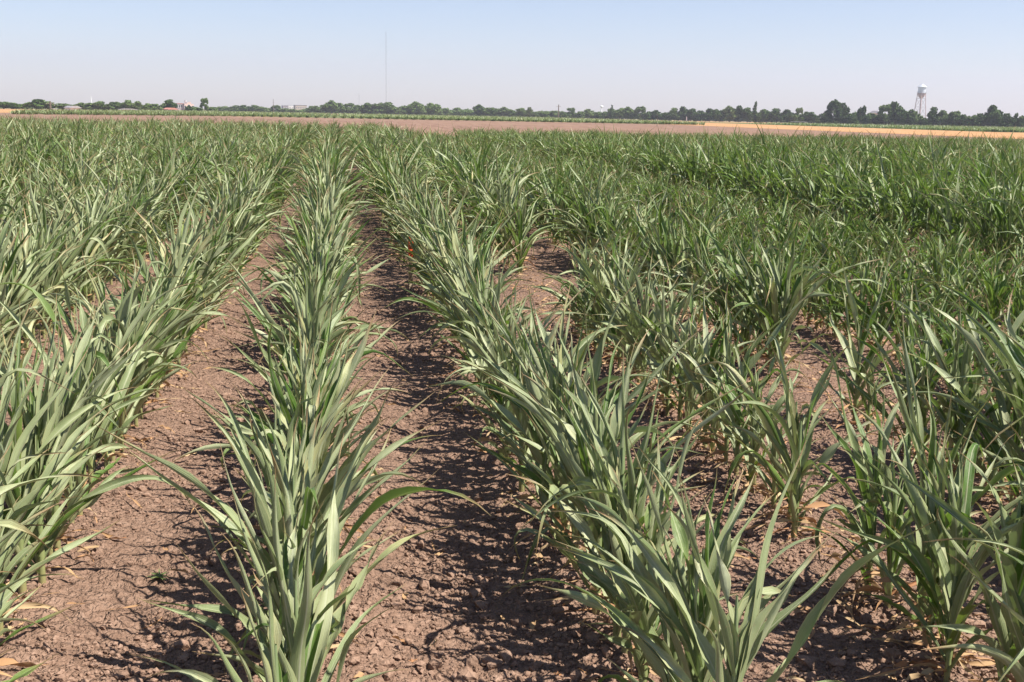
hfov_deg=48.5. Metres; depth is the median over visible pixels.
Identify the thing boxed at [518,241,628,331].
corn plant
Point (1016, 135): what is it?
stubble field
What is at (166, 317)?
corn plant
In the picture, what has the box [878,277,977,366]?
corn plant
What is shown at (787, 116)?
tree
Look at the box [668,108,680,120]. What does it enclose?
tree
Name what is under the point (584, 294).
corn plant
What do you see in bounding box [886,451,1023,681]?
corn plant
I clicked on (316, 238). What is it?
corn plant
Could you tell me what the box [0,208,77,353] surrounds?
corn plant
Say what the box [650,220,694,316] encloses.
corn plant
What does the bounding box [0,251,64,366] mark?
corn plant
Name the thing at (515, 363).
corn plant
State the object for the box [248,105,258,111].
tree
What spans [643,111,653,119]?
tree
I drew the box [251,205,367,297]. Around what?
corn plant
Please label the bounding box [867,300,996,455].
corn plant
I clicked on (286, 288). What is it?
corn plant
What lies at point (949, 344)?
corn plant
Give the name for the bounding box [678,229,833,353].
corn plant
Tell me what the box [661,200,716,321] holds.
corn plant
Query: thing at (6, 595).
corn plant
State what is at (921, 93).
water tower
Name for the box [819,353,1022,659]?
corn plant
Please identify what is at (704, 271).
corn plant
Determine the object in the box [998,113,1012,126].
tree
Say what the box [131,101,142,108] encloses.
tree
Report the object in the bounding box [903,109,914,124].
tree
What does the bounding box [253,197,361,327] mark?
corn plant
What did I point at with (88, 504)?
corn plant
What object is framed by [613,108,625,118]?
tree
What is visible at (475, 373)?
corn plant
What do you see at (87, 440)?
corn plant
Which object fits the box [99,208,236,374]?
corn plant
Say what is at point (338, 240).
corn plant
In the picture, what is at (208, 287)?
corn plant
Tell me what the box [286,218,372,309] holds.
corn plant
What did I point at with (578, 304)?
corn plant
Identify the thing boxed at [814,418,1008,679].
corn plant
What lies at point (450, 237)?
corn plant
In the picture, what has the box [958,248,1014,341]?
corn plant
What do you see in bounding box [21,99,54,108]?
tree
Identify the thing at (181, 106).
pink building
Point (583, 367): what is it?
corn plant
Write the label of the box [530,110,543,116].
tree
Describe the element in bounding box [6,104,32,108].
tree
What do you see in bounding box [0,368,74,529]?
corn plant
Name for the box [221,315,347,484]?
corn plant
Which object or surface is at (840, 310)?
corn plant
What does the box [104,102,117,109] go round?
tree
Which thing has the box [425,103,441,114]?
tree
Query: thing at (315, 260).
corn plant
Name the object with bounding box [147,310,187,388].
corn plant
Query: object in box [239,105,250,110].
tree
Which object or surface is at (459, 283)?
corn plant
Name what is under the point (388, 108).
tree
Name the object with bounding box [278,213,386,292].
corn plant
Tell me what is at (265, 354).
corn plant
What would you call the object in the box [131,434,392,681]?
corn plant
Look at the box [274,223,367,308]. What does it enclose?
corn plant
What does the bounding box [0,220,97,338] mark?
corn plant
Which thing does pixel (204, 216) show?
corn plant
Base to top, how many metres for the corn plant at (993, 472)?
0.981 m
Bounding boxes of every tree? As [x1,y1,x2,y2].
[0,101,17,108]
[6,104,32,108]
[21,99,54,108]
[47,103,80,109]
[74,102,86,108]
[84,102,101,109]
[95,101,106,109]
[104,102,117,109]
[112,102,126,108]
[122,100,134,108]
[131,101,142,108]
[142,103,151,109]
[147,104,158,109]
[156,103,165,109]
[163,99,177,107]
[184,105,192,110]
[193,106,202,110]
[199,98,208,110]
[207,107,218,110]
[216,106,227,110]
[223,107,236,111]
[229,105,243,110]
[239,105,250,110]
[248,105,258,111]
[253,106,267,111]
[260,107,272,111]
[270,105,280,110]
[274,108,289,111]
[287,109,301,112]
[309,106,320,112]
[319,104,330,112]
[325,100,337,113]
[335,103,347,112]
[344,103,354,112]
[350,105,365,113]
[359,102,373,113]
[370,102,385,113]
[379,102,395,113]
[390,105,403,114]
[401,105,413,113]
[409,101,423,113]
[416,103,429,114]
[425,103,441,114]
[438,108,452,114]
[451,110,462,115]
[458,110,473,115]
[473,104,484,115]
[481,107,491,114]
[490,107,500,115]
[498,107,509,115]
[505,109,520,116]
[515,108,527,115]
[525,107,532,116]
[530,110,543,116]
[539,111,551,116]
[549,110,561,117]
[559,111,571,117]
[567,108,575,116]
[574,111,585,118]
[583,109,596,117]
[593,112,607,118]
[602,108,614,118]
[607,105,613,118]
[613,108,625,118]
[622,106,633,118]
[629,112,642,119]
[633,106,645,119]
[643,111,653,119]
[652,110,661,119]
[661,112,672,120]
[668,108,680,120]
[678,106,689,120]
[686,108,696,120]
[691,110,708,120]
[704,108,713,121]
[712,109,725,121]
[721,105,736,121]
[733,105,744,121]
[741,107,754,122]
[751,112,763,122]
[752,101,757,121]
[759,109,770,122]
[769,108,785,122]
[781,109,794,122]
[788,113,798,122]
[795,107,802,123]
[798,111,807,121]
[804,112,818,121]
[814,118,824,123]
[819,110,832,122]
[827,99,841,122]
[834,103,849,122]
[844,111,857,123]
[857,105,866,123]
[863,113,876,123]
[872,115,886,124]
[877,104,891,124]
[887,101,904,124]
[889,120,900,124]
[895,106,907,123]
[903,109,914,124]
[911,111,922,124]
[917,118,930,125]
[926,107,941,125]
[937,110,948,124]
[944,111,958,125]
[950,110,960,122]
[954,114,966,125]
[962,114,977,125]
[972,113,986,126]
[983,105,1003,125]
[989,111,1001,126]
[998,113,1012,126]
[1009,113,1021,126]
[1017,115,1023,126]
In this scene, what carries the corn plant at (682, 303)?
on the ground
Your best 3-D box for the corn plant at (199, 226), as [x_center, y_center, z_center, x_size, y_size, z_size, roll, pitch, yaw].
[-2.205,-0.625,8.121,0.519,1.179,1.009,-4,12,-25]
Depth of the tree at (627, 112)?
534.90 m
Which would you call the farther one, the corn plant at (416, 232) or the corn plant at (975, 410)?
the corn plant at (416, 232)
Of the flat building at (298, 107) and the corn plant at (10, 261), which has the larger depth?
the flat building at (298, 107)
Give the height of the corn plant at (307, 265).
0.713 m
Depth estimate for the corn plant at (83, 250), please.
8.88 m
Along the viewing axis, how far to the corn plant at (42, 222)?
7.77 m
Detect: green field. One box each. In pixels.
[267,115,555,121]
[703,122,1023,132]
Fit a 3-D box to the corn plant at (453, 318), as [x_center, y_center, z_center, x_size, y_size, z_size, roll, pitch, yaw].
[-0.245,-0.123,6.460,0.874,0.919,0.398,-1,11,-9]
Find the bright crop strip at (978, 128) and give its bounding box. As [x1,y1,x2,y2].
[749,121,1023,131]
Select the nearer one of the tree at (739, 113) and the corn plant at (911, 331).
the corn plant at (911, 331)
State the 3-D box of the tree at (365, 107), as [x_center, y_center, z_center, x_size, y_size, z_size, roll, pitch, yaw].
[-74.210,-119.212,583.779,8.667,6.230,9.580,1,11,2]
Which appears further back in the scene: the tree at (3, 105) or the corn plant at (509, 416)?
the tree at (3, 105)
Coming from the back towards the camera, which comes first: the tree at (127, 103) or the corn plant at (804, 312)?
the tree at (127, 103)
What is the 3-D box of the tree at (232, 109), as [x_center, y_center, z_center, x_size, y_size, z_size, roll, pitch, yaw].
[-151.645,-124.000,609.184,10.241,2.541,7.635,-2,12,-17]
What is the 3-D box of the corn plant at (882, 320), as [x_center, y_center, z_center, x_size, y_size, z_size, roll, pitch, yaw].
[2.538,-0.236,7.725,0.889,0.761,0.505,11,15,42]
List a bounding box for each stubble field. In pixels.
[0,109,29,112]
[671,121,1023,138]
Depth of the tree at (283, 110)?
613.56 m
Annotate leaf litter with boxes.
[7,228,1007,681]
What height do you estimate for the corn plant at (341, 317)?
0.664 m
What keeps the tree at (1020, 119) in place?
on the green field at (806, 125)
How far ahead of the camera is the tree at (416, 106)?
583.92 m
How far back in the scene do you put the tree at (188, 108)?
372.30 m
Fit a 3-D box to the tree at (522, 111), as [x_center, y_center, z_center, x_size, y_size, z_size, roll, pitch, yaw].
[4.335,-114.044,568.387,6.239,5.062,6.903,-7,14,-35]
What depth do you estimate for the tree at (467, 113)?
604.84 m
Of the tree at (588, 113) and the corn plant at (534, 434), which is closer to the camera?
the corn plant at (534, 434)
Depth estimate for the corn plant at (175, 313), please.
6.29 m
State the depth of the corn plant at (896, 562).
3.73 m
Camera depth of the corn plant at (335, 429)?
4.35 m
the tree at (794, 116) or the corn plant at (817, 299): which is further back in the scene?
the tree at (794, 116)
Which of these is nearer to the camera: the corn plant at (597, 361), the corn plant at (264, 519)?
the corn plant at (264, 519)
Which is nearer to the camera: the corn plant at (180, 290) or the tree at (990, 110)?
the corn plant at (180, 290)
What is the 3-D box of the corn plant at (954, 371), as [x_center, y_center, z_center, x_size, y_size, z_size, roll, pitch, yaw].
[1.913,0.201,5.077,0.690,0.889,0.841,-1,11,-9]
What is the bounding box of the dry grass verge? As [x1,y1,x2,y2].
[0,108,809,123]
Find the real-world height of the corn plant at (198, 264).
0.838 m
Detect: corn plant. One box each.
[0,168,133,328]
[0,190,106,330]
[0,197,75,349]
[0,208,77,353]
[0,215,71,363]
[0,220,77,359]
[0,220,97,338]
[0,224,61,390]
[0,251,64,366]
[0,252,29,347]
[0,261,195,487]
[0,262,43,341]
[0,281,133,514]
[0,301,93,597]
[0,314,159,552]
[0,319,136,555]
[0,322,114,635]
[0,326,95,573]
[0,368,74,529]
[0,408,67,681]
[0,440,105,592]
[0,443,77,666]
[0,447,119,635]
[0,574,80,681]
[1,192,41,338]
[1,210,109,336]
[1,300,178,593]
[2,288,190,583]
[6,209,81,350]
[10,168,132,320]
[19,185,74,334]
[21,304,134,489]
[27,205,93,301]
[27,245,192,441]
[31,228,96,303]
[43,300,164,461]
[47,208,137,301]
[47,216,112,309]
[48,240,245,406]
[53,211,81,296]
[54,211,116,326]
[54,254,209,418]
[55,305,167,541]
[57,276,194,420]
[60,272,179,473]
[73,250,197,452]
[78,214,252,371]
[78,258,232,380]
[78,268,187,404]
[84,271,211,426]
[91,393,490,681]
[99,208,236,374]
[100,285,209,393]
[104,248,203,397]
[106,208,254,352]
[114,173,210,291]
[117,219,249,339]
[118,199,209,331]
[120,366,456,664]
[122,237,242,367]
[128,248,230,334]
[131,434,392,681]
[133,258,192,392]
[138,196,263,335]
[143,476,406,681]
[144,189,284,328]
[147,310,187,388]
[150,228,240,317]
[151,219,236,318]
[156,181,241,362]
[157,171,244,320]
[163,321,392,510]
[170,234,264,296]
[174,233,245,273]
[181,335,380,592]
[192,383,380,675]
[193,517,305,681]
[194,204,222,267]
[202,403,426,646]
[206,265,220,314]
[208,384,387,599]
[209,251,245,308]
[210,472,346,615]
[212,300,414,507]
[212,320,383,490]
[217,297,375,473]
[221,226,347,381]
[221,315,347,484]
[223,377,397,597]
[224,503,365,671]
[226,235,391,442]
[227,257,410,366]
[229,199,388,360]
[229,366,404,541]
[233,310,438,522]
[235,258,365,399]
[236,292,399,463]
[243,336,387,463]
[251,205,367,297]
[252,238,359,313]
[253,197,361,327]
[255,267,364,363]
[257,216,367,317]
[258,187,400,317]
[258,259,370,378]
[266,262,360,328]
[268,224,373,284]
[273,274,336,404]
[274,202,361,327]
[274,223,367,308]
[278,172,379,291]
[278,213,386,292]
[279,198,355,305]
[279,251,397,357]
[280,273,380,353]
[282,243,359,318]
[285,309,370,360]
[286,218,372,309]
[289,219,363,318]
[292,201,352,279]
[381,195,524,354]
[387,185,519,303]
[390,176,511,310]
[394,242,528,381]
[395,202,505,331]
[396,243,542,385]
[397,221,478,322]
[406,219,491,357]
[409,220,460,279]
[409,253,496,348]
[411,213,478,295]
[419,210,520,319]
[419,222,458,280]
[420,196,537,353]
[420,196,546,351]
[421,237,531,314]
[425,250,545,380]
[425,275,638,534]
[428,280,560,404]
[429,213,466,322]
[431,254,507,407]
[433,240,525,373]
[433,292,570,431]
[436,280,706,553]
[437,273,626,456]
[438,250,582,401]
[438,308,553,400]
[439,265,566,452]
[442,238,530,390]
[445,318,524,464]
[450,300,553,481]
[455,322,542,405]
[457,278,506,409]
[460,313,741,570]
[474,324,558,491]
[479,307,650,499]
[481,346,630,516]
[482,341,748,629]
[487,314,543,435]
[487,361,703,621]
[488,316,682,577]
[501,403,688,636]
[502,441,843,681]
[507,312,654,550]
[507,333,606,484]
[508,403,748,676]
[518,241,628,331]
[521,360,624,568]
[532,433,724,653]
[532,433,826,681]
[535,271,614,344]
[542,252,623,330]
[543,222,687,362]
[546,237,638,343]
[550,219,696,353]
[550,228,687,369]
[550,273,605,339]
[552,214,634,321]
[557,255,624,318]
[557,467,749,681]
[558,234,659,362]
[571,236,628,350]
[574,248,717,392]
[577,252,653,351]
[577,255,684,380]
[582,470,755,681]
[590,441,935,681]
[591,270,701,388]
[609,289,650,373]
[616,256,719,397]
[627,279,727,410]
[631,271,698,415]
[632,303,733,420]
[635,284,783,453]
[637,312,737,427]
[642,195,749,325]
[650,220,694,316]
[653,203,744,314]
[657,320,784,456]
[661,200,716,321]
[663,189,739,317]
[663,288,767,445]
[665,350,807,483]
[670,327,800,474]
[673,211,814,346]
[674,241,783,330]
[675,237,791,342]
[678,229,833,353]
[681,229,759,337]
[683,287,812,465]
[689,335,905,520]
[696,242,750,343]
[698,237,766,354]
[705,350,804,496]
[708,205,833,361]
[708,234,844,367]
[710,256,762,355]
[713,339,875,545]
[720,225,884,373]
[730,232,830,369]
[731,398,826,517]
[745,203,836,372]
[783,237,826,319]
[791,260,821,328]
[792,241,945,429]
[793,249,834,329]
[795,332,920,600]
[801,251,855,328]
[803,245,859,334]
[809,256,881,342]
[813,261,872,340]
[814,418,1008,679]
[815,237,921,345]
[816,253,875,331]
[816,257,951,358]
[819,352,897,431]
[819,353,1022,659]
[822,253,898,347]
[829,283,1005,450]
[834,402,1023,681]
[837,254,965,359]
[837,390,989,610]
[860,321,1001,463]
[862,305,1023,630]
[865,283,1023,478]
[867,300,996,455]
[869,276,965,365]
[870,421,1023,681]
[871,299,1004,464]
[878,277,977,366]
[880,272,1023,511]
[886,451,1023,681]
[888,284,999,383]
[895,229,1011,323]
[896,226,999,307]
[896,295,1022,503]
[906,242,961,306]
[909,361,1021,477]
[912,241,962,321]
[913,258,981,330]
[924,239,992,326]
[924,246,1023,342]
[925,281,957,376]
[926,467,1023,681]
[929,302,986,384]
[932,281,1023,464]
[935,298,983,379]
[936,290,1023,511]
[937,405,1012,494]
[938,259,1008,323]
[940,296,1023,489]
[942,316,1023,394]
[946,536,1023,623]
[948,244,1023,340]
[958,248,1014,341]
[961,322,1023,407]
[962,311,1007,402]
[981,306,1023,408]
[990,329,1023,512]
[996,298,1023,377]
[997,272,1023,339]
[1006,261,1023,321]
[1012,274,1023,341]
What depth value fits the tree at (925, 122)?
387.68 m
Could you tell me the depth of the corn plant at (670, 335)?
6.07 m
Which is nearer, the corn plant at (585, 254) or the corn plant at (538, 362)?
the corn plant at (538, 362)
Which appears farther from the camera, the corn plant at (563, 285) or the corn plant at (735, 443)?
the corn plant at (563, 285)
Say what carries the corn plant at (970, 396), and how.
on the ground
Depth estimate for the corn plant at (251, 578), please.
3.20 m
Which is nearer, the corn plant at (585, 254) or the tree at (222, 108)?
the corn plant at (585, 254)
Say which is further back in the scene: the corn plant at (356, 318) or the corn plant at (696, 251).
the corn plant at (696, 251)
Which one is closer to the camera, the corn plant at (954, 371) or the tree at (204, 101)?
the corn plant at (954, 371)
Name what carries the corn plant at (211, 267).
on the ground
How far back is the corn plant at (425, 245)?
9.20 m
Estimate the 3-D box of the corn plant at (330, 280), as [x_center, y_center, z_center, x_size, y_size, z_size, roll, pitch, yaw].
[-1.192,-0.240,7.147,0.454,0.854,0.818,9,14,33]
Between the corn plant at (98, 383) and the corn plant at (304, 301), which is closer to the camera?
the corn plant at (98, 383)
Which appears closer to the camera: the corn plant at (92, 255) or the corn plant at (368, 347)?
the corn plant at (368, 347)
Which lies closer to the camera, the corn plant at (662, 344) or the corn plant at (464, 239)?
the corn plant at (662, 344)
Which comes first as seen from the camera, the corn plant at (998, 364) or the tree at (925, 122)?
the corn plant at (998, 364)
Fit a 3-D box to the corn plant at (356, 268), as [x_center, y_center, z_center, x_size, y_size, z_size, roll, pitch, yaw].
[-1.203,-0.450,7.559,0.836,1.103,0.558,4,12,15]
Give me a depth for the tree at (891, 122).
446.31 m
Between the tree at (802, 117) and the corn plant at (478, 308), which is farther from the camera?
the tree at (802, 117)
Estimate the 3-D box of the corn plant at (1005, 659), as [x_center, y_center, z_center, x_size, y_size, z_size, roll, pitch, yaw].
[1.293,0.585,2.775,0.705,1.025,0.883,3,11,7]
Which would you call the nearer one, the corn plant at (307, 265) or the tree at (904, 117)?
the corn plant at (307, 265)
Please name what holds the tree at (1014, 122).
on the green field at (806, 125)
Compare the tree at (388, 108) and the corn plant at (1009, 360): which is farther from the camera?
the tree at (388, 108)
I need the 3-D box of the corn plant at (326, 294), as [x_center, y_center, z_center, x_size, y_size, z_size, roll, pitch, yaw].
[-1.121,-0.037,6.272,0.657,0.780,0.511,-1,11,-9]
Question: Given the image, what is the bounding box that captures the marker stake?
[408,240,412,290]
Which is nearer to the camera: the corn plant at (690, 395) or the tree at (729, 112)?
the corn plant at (690, 395)
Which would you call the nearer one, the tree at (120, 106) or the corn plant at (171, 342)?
the corn plant at (171, 342)
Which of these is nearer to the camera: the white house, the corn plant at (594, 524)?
the corn plant at (594, 524)
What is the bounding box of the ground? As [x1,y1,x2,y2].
[0,136,1023,681]
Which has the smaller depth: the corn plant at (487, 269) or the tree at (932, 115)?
the corn plant at (487, 269)
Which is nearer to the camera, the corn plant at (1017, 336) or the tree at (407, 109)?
the corn plant at (1017, 336)
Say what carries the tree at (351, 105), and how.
on the dry grass verge
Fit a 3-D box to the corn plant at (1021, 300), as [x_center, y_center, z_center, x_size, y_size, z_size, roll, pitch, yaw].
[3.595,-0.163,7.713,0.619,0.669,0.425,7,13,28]
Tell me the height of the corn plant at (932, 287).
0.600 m
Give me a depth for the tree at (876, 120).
399.57 m
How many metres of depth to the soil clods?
3.77 m
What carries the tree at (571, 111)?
on the dry grass verge
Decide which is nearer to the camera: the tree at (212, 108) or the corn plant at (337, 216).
the corn plant at (337, 216)
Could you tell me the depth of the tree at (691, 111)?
511.66 m
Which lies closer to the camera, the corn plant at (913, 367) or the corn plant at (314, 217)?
the corn plant at (913, 367)
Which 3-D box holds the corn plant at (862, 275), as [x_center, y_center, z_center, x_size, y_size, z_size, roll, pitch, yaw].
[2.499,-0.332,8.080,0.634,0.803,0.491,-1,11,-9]
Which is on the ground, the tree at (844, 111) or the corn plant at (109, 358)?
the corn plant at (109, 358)
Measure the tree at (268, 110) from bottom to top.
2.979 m
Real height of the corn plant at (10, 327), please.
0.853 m
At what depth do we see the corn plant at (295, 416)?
3.59 m
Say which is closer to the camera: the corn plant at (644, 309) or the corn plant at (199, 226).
the corn plant at (644, 309)
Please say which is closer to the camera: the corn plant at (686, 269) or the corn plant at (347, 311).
the corn plant at (347, 311)
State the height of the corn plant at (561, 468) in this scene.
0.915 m
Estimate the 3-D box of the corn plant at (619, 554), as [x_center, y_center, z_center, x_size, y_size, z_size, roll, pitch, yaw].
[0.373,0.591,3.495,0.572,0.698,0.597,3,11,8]
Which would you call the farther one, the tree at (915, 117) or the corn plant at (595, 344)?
the tree at (915, 117)
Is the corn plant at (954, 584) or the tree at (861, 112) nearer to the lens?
the corn plant at (954, 584)
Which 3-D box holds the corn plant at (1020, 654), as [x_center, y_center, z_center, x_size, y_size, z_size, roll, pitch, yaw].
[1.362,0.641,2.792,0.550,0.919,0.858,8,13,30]
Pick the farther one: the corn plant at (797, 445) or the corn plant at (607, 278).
the corn plant at (607, 278)
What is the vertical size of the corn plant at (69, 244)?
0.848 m
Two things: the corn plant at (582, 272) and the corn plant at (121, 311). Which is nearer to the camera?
the corn plant at (121, 311)
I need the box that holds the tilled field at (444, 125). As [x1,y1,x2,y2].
[0,113,1016,140]
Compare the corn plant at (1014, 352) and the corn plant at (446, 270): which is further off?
the corn plant at (446, 270)
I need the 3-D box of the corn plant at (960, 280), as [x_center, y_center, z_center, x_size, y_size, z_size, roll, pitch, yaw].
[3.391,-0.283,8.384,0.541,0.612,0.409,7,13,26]
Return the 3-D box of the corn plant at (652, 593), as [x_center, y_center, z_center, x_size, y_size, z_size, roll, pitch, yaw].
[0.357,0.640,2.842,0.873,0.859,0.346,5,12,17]
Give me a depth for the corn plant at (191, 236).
7.16 m
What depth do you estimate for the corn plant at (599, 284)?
7.32 m
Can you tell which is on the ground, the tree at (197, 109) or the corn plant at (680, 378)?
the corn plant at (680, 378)
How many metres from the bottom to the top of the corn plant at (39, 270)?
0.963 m
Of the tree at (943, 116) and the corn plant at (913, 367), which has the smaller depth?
the corn plant at (913, 367)
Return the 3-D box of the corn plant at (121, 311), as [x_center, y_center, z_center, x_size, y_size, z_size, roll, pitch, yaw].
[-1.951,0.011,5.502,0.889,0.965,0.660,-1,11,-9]
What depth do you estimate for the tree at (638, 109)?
524.68 m
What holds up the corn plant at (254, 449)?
on the ground
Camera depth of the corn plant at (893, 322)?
7.41 m
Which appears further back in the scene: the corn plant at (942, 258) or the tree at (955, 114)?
the tree at (955, 114)
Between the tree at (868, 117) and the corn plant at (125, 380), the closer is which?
the corn plant at (125, 380)
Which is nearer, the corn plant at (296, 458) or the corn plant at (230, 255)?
the corn plant at (296, 458)
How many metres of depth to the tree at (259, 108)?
611.77 m
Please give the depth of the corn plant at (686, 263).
8.74 m
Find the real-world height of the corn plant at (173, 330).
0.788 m
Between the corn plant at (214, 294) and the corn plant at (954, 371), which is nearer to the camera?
the corn plant at (954, 371)
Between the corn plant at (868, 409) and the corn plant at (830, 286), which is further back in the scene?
the corn plant at (830, 286)
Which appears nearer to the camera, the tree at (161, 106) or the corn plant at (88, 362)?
the corn plant at (88, 362)
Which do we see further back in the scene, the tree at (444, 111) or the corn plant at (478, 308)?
the tree at (444, 111)
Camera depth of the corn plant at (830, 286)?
8.54 m
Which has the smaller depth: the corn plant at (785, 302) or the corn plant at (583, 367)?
the corn plant at (583, 367)
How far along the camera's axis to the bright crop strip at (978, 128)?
262.96 m
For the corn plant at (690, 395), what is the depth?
5.68 m
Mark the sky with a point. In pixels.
(662, 56)
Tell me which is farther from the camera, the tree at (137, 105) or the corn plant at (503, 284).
the tree at (137, 105)
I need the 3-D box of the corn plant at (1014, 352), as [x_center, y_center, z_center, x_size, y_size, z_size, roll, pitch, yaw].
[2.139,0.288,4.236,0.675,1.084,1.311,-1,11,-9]
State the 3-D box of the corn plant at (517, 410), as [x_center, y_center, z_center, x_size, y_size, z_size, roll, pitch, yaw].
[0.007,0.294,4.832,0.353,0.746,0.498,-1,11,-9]
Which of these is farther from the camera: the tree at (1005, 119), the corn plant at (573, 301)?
the tree at (1005, 119)
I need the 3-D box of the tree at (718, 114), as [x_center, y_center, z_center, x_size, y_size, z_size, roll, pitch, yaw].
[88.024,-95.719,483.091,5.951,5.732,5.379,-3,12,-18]
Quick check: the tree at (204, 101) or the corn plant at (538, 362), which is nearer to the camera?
the corn plant at (538, 362)
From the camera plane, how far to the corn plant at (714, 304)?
8.40 m
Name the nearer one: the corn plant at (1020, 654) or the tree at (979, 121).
the corn plant at (1020, 654)
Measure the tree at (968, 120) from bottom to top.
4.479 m
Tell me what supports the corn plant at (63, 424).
on the ground
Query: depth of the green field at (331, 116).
273.79 m
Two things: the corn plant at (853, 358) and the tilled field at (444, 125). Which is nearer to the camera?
the corn plant at (853, 358)
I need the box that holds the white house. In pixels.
[63,106,80,109]
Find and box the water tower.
[914,83,926,117]
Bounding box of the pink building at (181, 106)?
[176,100,193,110]
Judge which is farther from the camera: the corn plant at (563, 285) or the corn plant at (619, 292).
the corn plant at (563, 285)
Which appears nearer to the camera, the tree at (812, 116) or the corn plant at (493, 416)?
the corn plant at (493, 416)
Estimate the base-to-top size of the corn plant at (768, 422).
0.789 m
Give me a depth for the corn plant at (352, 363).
3.84 m
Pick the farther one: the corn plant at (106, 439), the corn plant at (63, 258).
the corn plant at (63, 258)
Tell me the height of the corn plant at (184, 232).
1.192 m
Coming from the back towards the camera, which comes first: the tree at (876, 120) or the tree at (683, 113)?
the tree at (683, 113)
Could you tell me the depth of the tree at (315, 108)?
597.52 m
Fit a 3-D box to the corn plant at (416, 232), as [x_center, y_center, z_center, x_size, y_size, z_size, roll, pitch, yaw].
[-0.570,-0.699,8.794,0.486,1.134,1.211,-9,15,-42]
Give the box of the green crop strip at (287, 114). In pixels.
[10,108,704,124]
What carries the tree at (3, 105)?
on the stubble field at (5, 110)
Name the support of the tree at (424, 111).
on the dry grass verge
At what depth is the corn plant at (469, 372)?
5.84 m
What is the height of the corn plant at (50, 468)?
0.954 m
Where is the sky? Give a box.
[0,0,1023,118]
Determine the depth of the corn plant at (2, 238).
6.86 m
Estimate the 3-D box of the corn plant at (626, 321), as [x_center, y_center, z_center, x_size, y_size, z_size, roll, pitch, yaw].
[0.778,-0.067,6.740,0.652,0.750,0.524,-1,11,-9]
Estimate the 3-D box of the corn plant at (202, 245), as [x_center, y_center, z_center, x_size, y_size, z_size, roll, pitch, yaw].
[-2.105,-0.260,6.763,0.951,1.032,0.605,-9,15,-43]
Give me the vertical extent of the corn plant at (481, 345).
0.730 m
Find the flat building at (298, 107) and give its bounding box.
[294,105,306,109]
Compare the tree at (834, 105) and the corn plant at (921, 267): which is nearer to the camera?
the corn plant at (921, 267)
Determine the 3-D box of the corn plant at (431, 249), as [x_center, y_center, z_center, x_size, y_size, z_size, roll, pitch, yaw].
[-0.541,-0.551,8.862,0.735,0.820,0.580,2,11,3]
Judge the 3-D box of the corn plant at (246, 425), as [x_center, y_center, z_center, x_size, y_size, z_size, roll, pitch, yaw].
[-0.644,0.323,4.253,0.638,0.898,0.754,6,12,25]
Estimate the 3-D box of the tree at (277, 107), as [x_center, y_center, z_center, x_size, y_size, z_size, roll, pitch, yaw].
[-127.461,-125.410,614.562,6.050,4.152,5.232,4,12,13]
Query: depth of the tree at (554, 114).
556.89 m
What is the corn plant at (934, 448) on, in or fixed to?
on the ground
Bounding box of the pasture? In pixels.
[185,109,744,124]
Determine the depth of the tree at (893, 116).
395.12 m
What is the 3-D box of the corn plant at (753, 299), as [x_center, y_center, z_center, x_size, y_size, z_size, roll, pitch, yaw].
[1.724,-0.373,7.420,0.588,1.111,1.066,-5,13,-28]
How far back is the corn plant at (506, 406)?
5.18 m
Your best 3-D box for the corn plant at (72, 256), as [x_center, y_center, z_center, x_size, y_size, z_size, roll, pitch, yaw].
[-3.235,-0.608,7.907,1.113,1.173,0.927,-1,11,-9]
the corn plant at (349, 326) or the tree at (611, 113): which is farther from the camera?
the tree at (611, 113)
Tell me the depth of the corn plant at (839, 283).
8.41 m
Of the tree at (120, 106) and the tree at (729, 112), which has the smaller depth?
the tree at (120, 106)
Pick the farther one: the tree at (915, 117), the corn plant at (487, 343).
the tree at (915, 117)
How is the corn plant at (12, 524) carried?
on the ground
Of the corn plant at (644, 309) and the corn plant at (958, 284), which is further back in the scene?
the corn plant at (958, 284)
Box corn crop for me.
[0,111,1023,655]
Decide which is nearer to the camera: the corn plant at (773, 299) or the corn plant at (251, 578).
the corn plant at (251, 578)
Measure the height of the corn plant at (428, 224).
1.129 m
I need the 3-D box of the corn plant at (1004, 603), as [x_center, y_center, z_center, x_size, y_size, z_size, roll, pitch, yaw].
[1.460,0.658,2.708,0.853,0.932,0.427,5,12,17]
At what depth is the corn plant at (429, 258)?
8.49 m
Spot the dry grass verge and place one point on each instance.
(478, 120)
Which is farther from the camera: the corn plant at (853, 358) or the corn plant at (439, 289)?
the corn plant at (439, 289)
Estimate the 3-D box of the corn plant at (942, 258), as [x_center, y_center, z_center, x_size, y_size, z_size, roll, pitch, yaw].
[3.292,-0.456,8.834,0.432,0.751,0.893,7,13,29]
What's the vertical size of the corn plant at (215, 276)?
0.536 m
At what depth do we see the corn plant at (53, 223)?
8.50 m
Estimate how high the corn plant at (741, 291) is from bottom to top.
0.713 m
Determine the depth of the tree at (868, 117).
401.25 m
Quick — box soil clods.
[0,252,1023,681]
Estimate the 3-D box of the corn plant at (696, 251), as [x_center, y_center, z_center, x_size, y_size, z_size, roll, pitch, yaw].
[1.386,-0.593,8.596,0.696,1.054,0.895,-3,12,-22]
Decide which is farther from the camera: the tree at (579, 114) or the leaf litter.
the tree at (579, 114)
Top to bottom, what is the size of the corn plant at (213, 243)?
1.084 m
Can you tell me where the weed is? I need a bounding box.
[147,569,168,579]
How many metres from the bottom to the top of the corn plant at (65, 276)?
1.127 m
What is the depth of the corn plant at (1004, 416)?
4.74 m
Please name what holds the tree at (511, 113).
on the dry grass verge
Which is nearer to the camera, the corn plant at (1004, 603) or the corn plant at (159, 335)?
the corn plant at (1004, 603)

